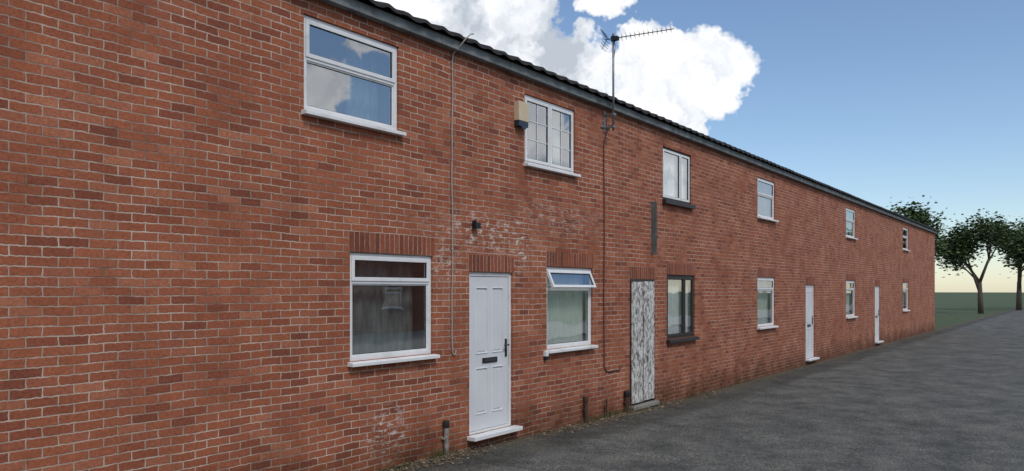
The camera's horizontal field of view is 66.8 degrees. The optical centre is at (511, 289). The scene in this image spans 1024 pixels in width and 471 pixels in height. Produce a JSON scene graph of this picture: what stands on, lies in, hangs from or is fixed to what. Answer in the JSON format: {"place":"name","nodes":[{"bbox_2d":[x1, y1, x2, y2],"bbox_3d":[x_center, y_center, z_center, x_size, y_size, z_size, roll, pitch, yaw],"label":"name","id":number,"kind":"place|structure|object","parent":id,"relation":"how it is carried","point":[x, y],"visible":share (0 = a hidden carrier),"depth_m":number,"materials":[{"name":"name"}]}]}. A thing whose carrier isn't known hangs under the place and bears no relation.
{"place":"outdoors","nodes":[
{"label":"outdoors","id":0,"kind":"place"},
{"bbox_2d":[375,0,1023,291],"label":"sky","id":1,"kind":"structure","parent":0,"point":[872,101],"materials":[{"name":"blue"}]},
{"bbox_2d":[386,306,1023,470],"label":"road","id":2,"kind":"structure","parent":0,"point":[949,398],"depth_m":12.11,"materials":[{"name":"grey asphalt"}]},
{"bbox_2d":[377,389,726,470],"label":"leaf litter","id":3,"kind":"object","parent":2,"relation":"on","point":[564,427],"visible":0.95,"depth_m":11.18,"materials":[{"name":"brown plant"}]},
{"bbox_2d":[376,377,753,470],"bbox_3d":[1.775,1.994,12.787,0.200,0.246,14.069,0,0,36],"label":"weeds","id":4,"kind":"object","parent":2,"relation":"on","point":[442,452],"visible":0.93,"depth_m":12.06,"materials":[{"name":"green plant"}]},
{"bbox_2d":[623,391,629,412],"bbox_3d":[1.941,1.921,13.107,0.097,0.415,0.120,0,0,36],"label":"drain pipe","id":5,"kind":"object","parent":2,"relation":"on","point":[626,395],"visible":0.85,"depth_m":13.07,"materials":[{"name":"black plastic"}]},
{"bbox_2d":[631,400,659,410],"bbox_3d":[2.326,2.037,13.656,0.130,0.067,0.984,0,0,36],"label":"step","id":6,"kind":"object","parent":2,"relation":"on","point":[648,404],"visible":0.79,"depth_m":13.63,"materials":[{"name":"concrete"}]},
{"bbox_2d":[935,292,1023,329],"bbox_3d":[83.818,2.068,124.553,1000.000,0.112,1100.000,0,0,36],"label":"ground","id":7,"kind":"structure","parent":0,"point":[952,308],"depth_m":103.83,"materials":[{"name":"green plant"}]},
{"bbox_2d":[0,0,934,470],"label":"walls","id":8,"kind":"structure","parent":7,"relation":"on","point":[190,196],"depth_m":7.69,"materials":[{"name":"red brick"}]},
{"bbox_2d":[307,26,389,124],"bbox_3d":[-2.444,-2.248,8.831,1.699,1.315,1.835,0,0,36],"label":"room interior","id":9,"kind":"object","parent":8,"relation":"attached to","point":[326,89],"visible":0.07,"depth_m":9.63,"materials":[{"name":"glass"}]},
{"bbox_2d":[346,43,377,121],"bbox_3d":[-1.686,-2.268,8.769,0.052,0.915,0.498,0,0,36],"label":"curtain","id":10,"kind":"object","parent":9,"relation":"in","point":[362,98],"visible":0.66,"depth_m":8.73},
{"bbox_2d":[304,15,396,129],"bbox_3d":[-1.724,-2.271,8.302,0.082,0.961,1.327,0,0,36],"label":"frame","id":11,"kind":"object","parent":8,"relation":"attached to","point":[390,82],"visible":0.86,"depth_m":8.28,"materials":[{"name":"white plastic"}]},
{"bbox_2d":[301,109,405,136],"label":"sill","id":12,"kind":"structure","parent":8,"relation":"attached to","point":[315,114],"depth_m":8.14,"materials":[{"name":"white plastic"}]},
{"bbox_2d":[350,252,430,360],"bbox_3d":[-1.376,0.184,8.776,0.082,1.161,1.295,0,0,36],"label":"frame","id":13,"kind":"object","parent":8,"relation":"on","point":[425,281],"visible":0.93,"depth_m":8.81,"materials":[{"name":"white plastic"}]},
{"bbox_2d":[349,231,433,255],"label":"brick lintel","id":14,"kind":"structure","parent":8,"relation":"attached to","point":[382,243],"depth_m":8.69,"materials":[{"name":"red brick"}]},
{"bbox_2d":[347,354,439,366],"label":"sill","id":15,"kind":"structure","parent":8,"relation":"attached to","point":[389,360],"depth_m":8.62,"materials":[{"name":"white plastic"}]},
{"bbox_2d":[412,263,423,348],"bbox_3d":[-2.096,0.207,9.305,1.699,1.515,1.803,0,0,36],"label":"room interior","id":16,"kind":"object","parent":8,"relation":"attached to","point":[417,312],"depth_m":9.75,"materials":[{"name":"paint"}]},
{"bbox_2d":[352,261,387,353],"bbox_3d":[-1.655,0.188,8.642,0.053,1.115,0.724,0,0,36],"label":"curtain","id":17,"kind":"object","parent":16,"relation":"hanging from","point":[369,319],"visible":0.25,"depth_m":8.75,"materials":[{"name":"white fabric"}]},
{"bbox_2d":[388,262,411,350],"bbox_3d":[-1.365,0.188,9.204,0.050,1.115,0.547,0,0,36],"label":"curtain","id":18,"kind":"object","parent":16,"relation":"in","point":[399,317],"visible":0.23,"depth_m":9.24,"materials":[{"name":"grey fabric"}]},
{"bbox_2d":[441,420,448,455],"bbox_3d":[-0.800,1.821,9.388,0.085,0.475,0.090,0,0,36],"label":"drain pipe","id":19,"kind":"object","parent":8,"relation":"attached to","point":[445,438],"visible":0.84,"depth_m":9.36,"materials":[{"name":"grey plastic"}]},
{"bbox_2d":[451,33,473,354],"bbox_3d":[-0.610,-1.180,9.522,0.289,3.976,0.122,0,0,-3],"label":"wall cable","id":20,"kind":"object","parent":8,"relation":"attached to","point":[452,200],"depth_m":9.52,"materials":[{"name":"grey plastic"}]},
{"bbox_2d":[472,220,480,228],"bbox_3d":[-0.456,-0.833,9.858,0.084,0.116,0.095,0,0,36],"label":"security light","id":21,"kind":"object","parent":8,"relation":"attached to","point":[476,224],"visible":1,"depth_m":9.84,"materials":[{"name":"black plastic"}]},
{"bbox_2d":[469,272,510,434],"bbox_3d":[-0.316,0.812,10.229,0.068,2.075,0.924,0,0,36],"label":"frame","id":22,"kind":"object","parent":8,"relation":"on","point":[486,274],"visible":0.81,"depth_m":10.54,"materials":[{"name":"white plastic"}]},
{"bbox_2d":[470,276,507,431],"bbox_3d":[-0.298,0.822,10.215,0.024,1.984,0.814,0,0,36],"label":"door","id":23,"kind":"structure","parent":22,"relation":"attached to","point":[488,337],"depth_m":10.20,"materials":[{"name":"white plastic"}]},
{"bbox_2d":[482,339,509,362],"bbox_3d":[-0.207,0.811,10.282,0.065,0.294,0.525,0,0,36],"label":"door handle and letterbox","id":24,"kind":"structure","parent":23,"relation":"attached to","point":[489,359],"depth_m":10.26,"materials":[{"name":"black plastic"}]},
{"bbox_2d":[468,254,513,272],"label":"brick lintel","id":25,"kind":"structure","parent":8,"relation":"attached to","point":[482,263],"depth_m":10.16,"materials":[{"name":"red brick"}]},
{"bbox_2d":[467,425,522,441],"bbox_3d":[-0.221,1.879,10.165,0.158,0.053,1.030,0,0,36],"label":"threshold","id":26,"kind":"object","parent":8,"relation":"attached to","point":[493,433],"visible":1,"depth_m":10.06,"materials":[{"name":"white plastic"}]},
{"bbox_2d":[514,100,528,128],"bbox_3d":[0.131,-2.385,10.653,0.086,0.370,0.230,0,0,36],"label":"alarm box","id":27,"kind":"object","parent":8,"relation":"attached to","point":[521,114],"visible":1,"depth_m":10.59,"materials":[{"name":"beige plastic"}]},
{"bbox_2d":[489,267,585,339],"bbox_3d":[0.124,0.292,12.325,1.699,1.555,1.805,0,0,36],"label":"room interior","id":28,"kind":"object","parent":8,"relation":"attached to","point":[584,310],"visible":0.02,"depth_m":12.67,"materials":[{"name":"paint"}]},
{"bbox_2d":[547,274,582,343],"bbox_3d":[0.769,0.273,11.853,0.054,1.155,1.256,0,0,36],"label":"curtain","id":29,"kind":"object","parent":28,"relation":"hanging from","point":[564,316],"visible":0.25,"depth_m":11.89,"materials":[{"name":"white fabric"}]},
{"bbox_2d":[543,351,548,359],"bbox_3d":[0.490,0.953,11.170,0.054,0.125,0.070,0,0,36],"label":"junction box","id":30,"kind":"object","parent":8,"relation":"attached to","point":[545,354],"visible":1,"depth_m":11.15,"materials":[{"name":"white plastic"}]},
{"bbox_2d":[527,102,567,166],"bbox_3d":[-0.194,-2.225,11.892,1.699,1.320,1.836,0,0,36],"label":"room interior","id":31,"kind":"object","parent":8,"relation":"attached to","point":[535,132],"visible":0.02,"depth_m":12.53,"materials":[{"name":"paint"}]},
{"bbox_2d":[552,113,559,164],"bbox_3d":[0.701,-2.245,11.928,0.050,0.920,0.217,0,0,36],"label":"curtain","id":32,"kind":"object","parent":31,"relation":"hanging from","point":[556,135],"visible":0.66,"depth_m":11.87,"materials":[{"name":"white fabric"}]},
{"bbox_2d":[525,95,572,172],"bbox_3d":[0.526,-2.248,11.363,0.082,0.966,1.328,0,0,36],"label":"frame","id":33,"kind":"object","parent":8,"relation":"on","point":[549,107],"visible":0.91,"depth_m":11.35,"materials":[{"name":"white plastic"}]},
{"bbox_2d":[523,163,580,177],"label":"sill","id":34,"kind":"structure","parent":8,"relation":"attached to","point":[544,168],"depth_m":11.20,"materials":[{"name":"white plastic"}]},
{"bbox_2d":[546,251,592,267],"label":"brick lintel","id":35,"kind":"structure","parent":8,"relation":"attached to","point":[559,259],"depth_m":11.72,"materials":[{"name":"red brick"}]},
{"bbox_2d":[547,267,595,348],"bbox_3d":[0.890,0.270,11.762,0.195,1.201,1.297,0,0,36],"label":"frame","id":36,"kind":"object","parent":8,"relation":"on","point":[586,288],"visible":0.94,"depth_m":11.93,"materials":[{"name":"white plastic"}]},
{"bbox_2d":[545,345,597,353],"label":"sill","id":37,"kind":"structure","parent":8,"relation":"attached to","point":[572,349],"depth_m":11.66,"materials":[{"name":"white plastic"}]},
{"bbox_2d":[582,396,587,422],"bbox_3d":[1.141,1.881,12.028,0.085,0.455,0.090,0,0,36],"label":"drain pipe","id":38,"kind":"object","parent":8,"relation":"attached to","point":[585,409],"visible":0.8,"depth_m":12.00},
{"bbox_2d":[603,128,620,371],"bbox_3d":[1.692,-0.633,12.757,0.103,3.982,0.591,0,0,36],"label":"wall cable","id":39,"kind":"object","parent":8,"relation":"attached to","point":[604,253],"depth_m":12.55,"materials":[{"name":"black plastic"}]},
{"bbox_2d":[318,0,936,233],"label":"fascia","id":40,"kind":"structure","parent":8,"relation":"attached to","point":[373,14],"depth_m":11.03,"materials":[{"name":"black plastic"}]},
{"bbox_2d":[601,26,673,131],"bbox_3d":[1.987,-3.374,12.317,1.174,1.628,0.340,0,0,24],"label":"tv antenna","id":41,"kind":"object","parent":8,"relation":"attached to","point":[613,38],"visible":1,"depth_m":12.46,"materials":[{"name":"metal"}]},
{"bbox_2d":[629,266,654,279],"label":"brick lintel","id":42,"kind":"structure","parent":8,"relation":"attached to","point":[641,272],"depth_m":13.64,"materials":[{"name":"red brick"}]},
{"bbox_2d":[630,279,654,405],"bbox_3d":[2.267,0.911,13.700,0.102,2.178,0.940,0,0,36],"label":"frame","id":43,"kind":"object","parent":8,"relation":"on","point":[636,280],"visible":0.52,"depth_m":13.59,"materials":[{"name":"black wood"}]},
{"bbox_2d":[631,281,653,403],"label":"boards","id":44,"kind":"object","parent":43,"relation":"attached to","point":[642,341],"visible":1,"depth_m":13.62,"materials":[{"name":"grey wood"}]},
{"bbox_2d":[358,0,935,230],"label":"roof back and ridge","id":45,"kind":"structure","parent":8,"relation":"attached to","point":[431,28],"depth_m":11.79,"materials":[{"name":"tile"}]},
{"bbox_2d":[365,0,938,231],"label":"roof tiles","id":46,"kind":"object","parent":45,"relation":"attached to","point":[387,6],"visible":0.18,"depth_m":11.66,"materials":[{"name":"grey tile"}]},
{"bbox_2d":[651,201,656,253],"bbox_3d":[2.571,-1.110,13.955,0.109,0.940,0.080,0,0,36],"label":"wall bracket","id":47,"kind":"object","parent":8,"relation":"attached to","point":[653,227],"depth_m":13.92,"materials":[{"name":"black plastic"}]},
{"bbox_2d":[663,147,689,203],"bbox_3d":[3.126,-2.168,14.899,0.082,0.976,1.282,0,0,36],"label":"frame","id":48,"kind":"object","parent":8,"relation":"attached to","point":[679,157],"visible":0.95,"depth_m":15.04,"materials":[{"name":"white plastic"}]},
{"bbox_2d":[662,199,695,209],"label":"sill","id":49,"kind":"structure","parent":8,"relation":"attached to","point":[677,204],"depth_m":14.70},
{"bbox_2d":[667,275,692,338],"bbox_3d":[3.230,0.327,15.041,0.082,1.206,1.289,0,0,36],"label":"frame","id":50,"kind":"object","parent":8,"relation":"on","point":[682,279],"visible":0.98,"depth_m":15.18,"materials":[{"name":"black plastic"}]},
{"bbox_2d":[666,263,694,274],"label":"brick lintel","id":51,"kind":"structure","parent":8,"relation":"attached to","point":[679,269],"depth_m":14.93,"materials":[{"name":"red brick"}]},
{"bbox_2d":[666,336,699,342],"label":"sill","id":52,"kind":"structure","parent":8,"relation":"attached to","point":[676,340],"depth_m":14.88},
{"bbox_2d":[685,159,685,199],"bbox_3d":[2.406,-2.145,15.428,1.699,1.330,1.790,0,0,36],"label":"room interior","id":53,"kind":"object","parent":8,"relation":"attached to","point":[685,179],"depth_m":15.72,"materials":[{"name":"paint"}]},
{"bbox_2d":[664,152,684,198],"bbox_3d":[3.065,-2.165,14.943,0.054,0.930,1.290,0,0,36],"label":"curtain","id":54,"kind":"object","parent":53,"relation":"hanging from","point":[669,174],"visible":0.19,"depth_m":14.99,"materials":[{"name":"white fabric"}]},
{"bbox_2d":[758,181,769,216],"bbox_3d":[5.483,-2.200,19.613,1.699,1.300,1.800,0,0,36],"label":"room interior","id":55,"kind":"object","parent":8,"relation":"attached to","point":[764,206],"visible":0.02,"depth_m":20.00,"materials":[{"name":"paint"}]},
{"bbox_2d":[758,277,773,326],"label":"frame","id":56,"kind":"object","parent":8,"relation":"on","point":[771,290],"visible":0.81,"depth_m":19.52,"materials":[{"name":"white plastic"}]},
{"bbox_2d":[758,178,773,218],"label":"frame","id":57,"kind":"object","parent":8,"relation":"attached to","point":[766,196],"visible":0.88,"depth_m":19.32,"materials":[{"name":"white plastic"}]},
{"bbox_2d":[757,268,774,277],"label":"brick lintel","id":58,"kind":"structure","parent":8,"relation":"attached to","point":[763,272],"depth_m":18.98,"materials":[{"name":"red brick"}]},
{"bbox_2d":[763,277,769,322],"bbox_3d":[5.483,0.325,19.613,1.699,1.550,1.800,0,0,36],"label":"room interior","id":59,"kind":"object","parent":8,"relation":"attached to","point":[768,303],"visible":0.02,"depth_m":19.92,"materials":[{"name":"paint"}]},
{"bbox_2d":[758,281,767,323],"bbox_3d":[6.086,0.305,19.170,0.054,1.150,1.319,0,0,36],"label":"curtain","id":60,"kind":"object","parent":59,"relation":"hanging from","point":[762,306],"visible":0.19,"depth_m":19.38,"materials":[{"name":"white fabric"}]},
{"bbox_2d":[757,216,778,221],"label":"sill","id":61,"kind":"structure","parent":8,"relation":"attached to","point":[764,218],"depth_m":18.85,"materials":[{"name":"white plastic"}]},
{"bbox_2d":[757,325,778,329],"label":"sill","id":62,"kind":"structure","parent":8,"relation":"attached to","point":[766,327],"depth_m":18.88,"materials":[{"name":"white plastic"}]},
{"bbox_2d":[806,285,813,358],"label":"frame","id":63,"kind":"object","parent":8,"relation":"on","point":[813,319],"visible":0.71,"depth_m":22.49,"materials":[{"name":"white plastic"}]},
{"bbox_2d":[806,287,812,356],"bbox_3d":[8.467,0.921,22.136,0.024,1.986,0.784,0,0,36],"label":"door","id":64,"kind":"structure","parent":63,"relation":"attached to","point":[809,315],"depth_m":22.18,"materials":[{"name":"white plastic"}]},
{"bbox_2d":[806,277,814,284],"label":"brick lintel","id":65,"kind":"structure","parent":8,"relation":"attached to","point":[810,280],"depth_m":22.12,"materials":[{"name":"red brick"}]},
{"bbox_2d":[805,357,819,360],"bbox_3d":[8.544,1.978,22.086,0.158,0.053,1.000,0,0,36],"label":"threshold","id":66,"kind":"object","parent":8,"relation":"attached to","point":[813,359],"visible":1,"depth_m":21.99,"materials":[{"name":"white stone"}]},
{"bbox_2d":[846,281,854,316],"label":"frame","id":67,"kind":"object","parent":8,"relation":"on","point":[849,289],"visible":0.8,"depth_m":26.23,"materials":[{"name":"white plastic"}]},
{"bbox_2d":[846,283,853,314],"bbox_3d":[11.306,0.309,26.006,0.016,1.046,1.156,0,0,36],"label":"glass","id":68,"kind":"object","parent":67,"relation":"attached to","point":[849,302],"visible":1,"depth_m":26.06,"materials":[{"name":"clear glass"}]},
{"bbox_2d":[846,208,854,237],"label":"frame","id":69,"kind":"object","parent":8,"relation":"attached to","point":[850,220],"visible":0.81,"depth_m":26.18,"materials":[{"name":"white plastic"}]},
{"bbox_2d":[846,211,853,235],"bbox_3d":[11.306,-2.216,26.006,0.016,0.796,1.156,0,0,36],"label":"glass","id":70,"kind":"object","parent":69,"relation":"attached to","point":[849,225],"visible":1,"depth_m":26.06,"materials":[{"name":"clear glass"}]},
{"bbox_2d":[846,274,855,280],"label":"brick lintel","id":71,"kind":"structure","parent":8,"relation":"attached to","point":[850,277],"depth_m":26.05,"materials":[{"name":"red brick"}]},
{"bbox_2d":[903,283,907,309],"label":"frame","id":72,"kind":"object","parent":8,"relation":"on","point":[905,289],"visible":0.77,"depth_m":34.48,"materials":[{"name":"white plastic"}]},
{"bbox_2d":[903,285,906,308],"bbox_3d":[17.230,0.309,34.063,0.016,1.046,1.156,0,0,36],"label":"glass","id":73,"kind":"object","parent":72,"relation":"attached to","point":[904,298],"visible":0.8,"depth_m":34.11,"materials":[{"name":"glass"}]},
{"bbox_2d":[903,228,907,249],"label":"frame","id":74,"kind":"object","parent":8,"relation":"attached to","point":[905,237],"visible":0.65,"depth_m":34.42,"materials":[{"name":"white plastic"}]},
{"bbox_2d":[903,230,906,248],"bbox_3d":[17.230,-2.216,34.063,0.016,0.796,1.156,0,0,36],"label":"glass","id":75,"kind":"object","parent":74,"relation":"attached to","point":[904,239],"visible":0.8,"depth_m":34.11,"materials":[{"name":"clear glass"}]},
{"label":"frame","id":76,"kind":"object","parent":8,"relation":"on","visible":0},
{"bbox_2d":[875,288,878,339],"bbox_3d":[13.798,0.921,29.387,0.024,1.986,0.784,0,0,36],"label":"door","id":77,"kind":"structure","parent":76,"relation":"attached to","point":[876,313],"depth_m":29.41,"materials":[{"name":"white plastic"}]},
{"bbox_2d":[890,195,956,272],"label":"tree","id":78,"kind":"object","parent":7,"relation":"on","point":[912,213],"visible":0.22,"depth_m":61.63,"materials":[{"name":"green plant"}]},
{"bbox_2d":[935,208,1023,313],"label":"tree","id":79,"kind":"object","parent":7,"relation":"on","point":[964,237],"visible":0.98,"depth_m":68.40,"materials":[{"name":"green plant"}]},
{"bbox_2d":[986,216,1023,309],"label":"tree","id":80,"kind":"object","parent":7,"relation":"on","point":[1017,259],"visible":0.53,"depth_m":78.08,"materials":[{"name":"green plant"}]},
{"bbox_3d":[2.510,0.350,15.570,1.699,1.560,1.797,0,0,36],"label":"room interior","id":81,"kind":"object","parent":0,"visible":0},
{"bbox_2d":[668,280,688,333],"bbox_3d":[3.171,0.330,15.087,0.054,1.160,1.301,0,0,36],"label":"curtain","id":82,"kind":"object","parent":81,"relation":"hanging from","point":[673,306],"visible":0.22,"depth_m":15.10,"materials":[{"name":"white fabric"}]}
]}

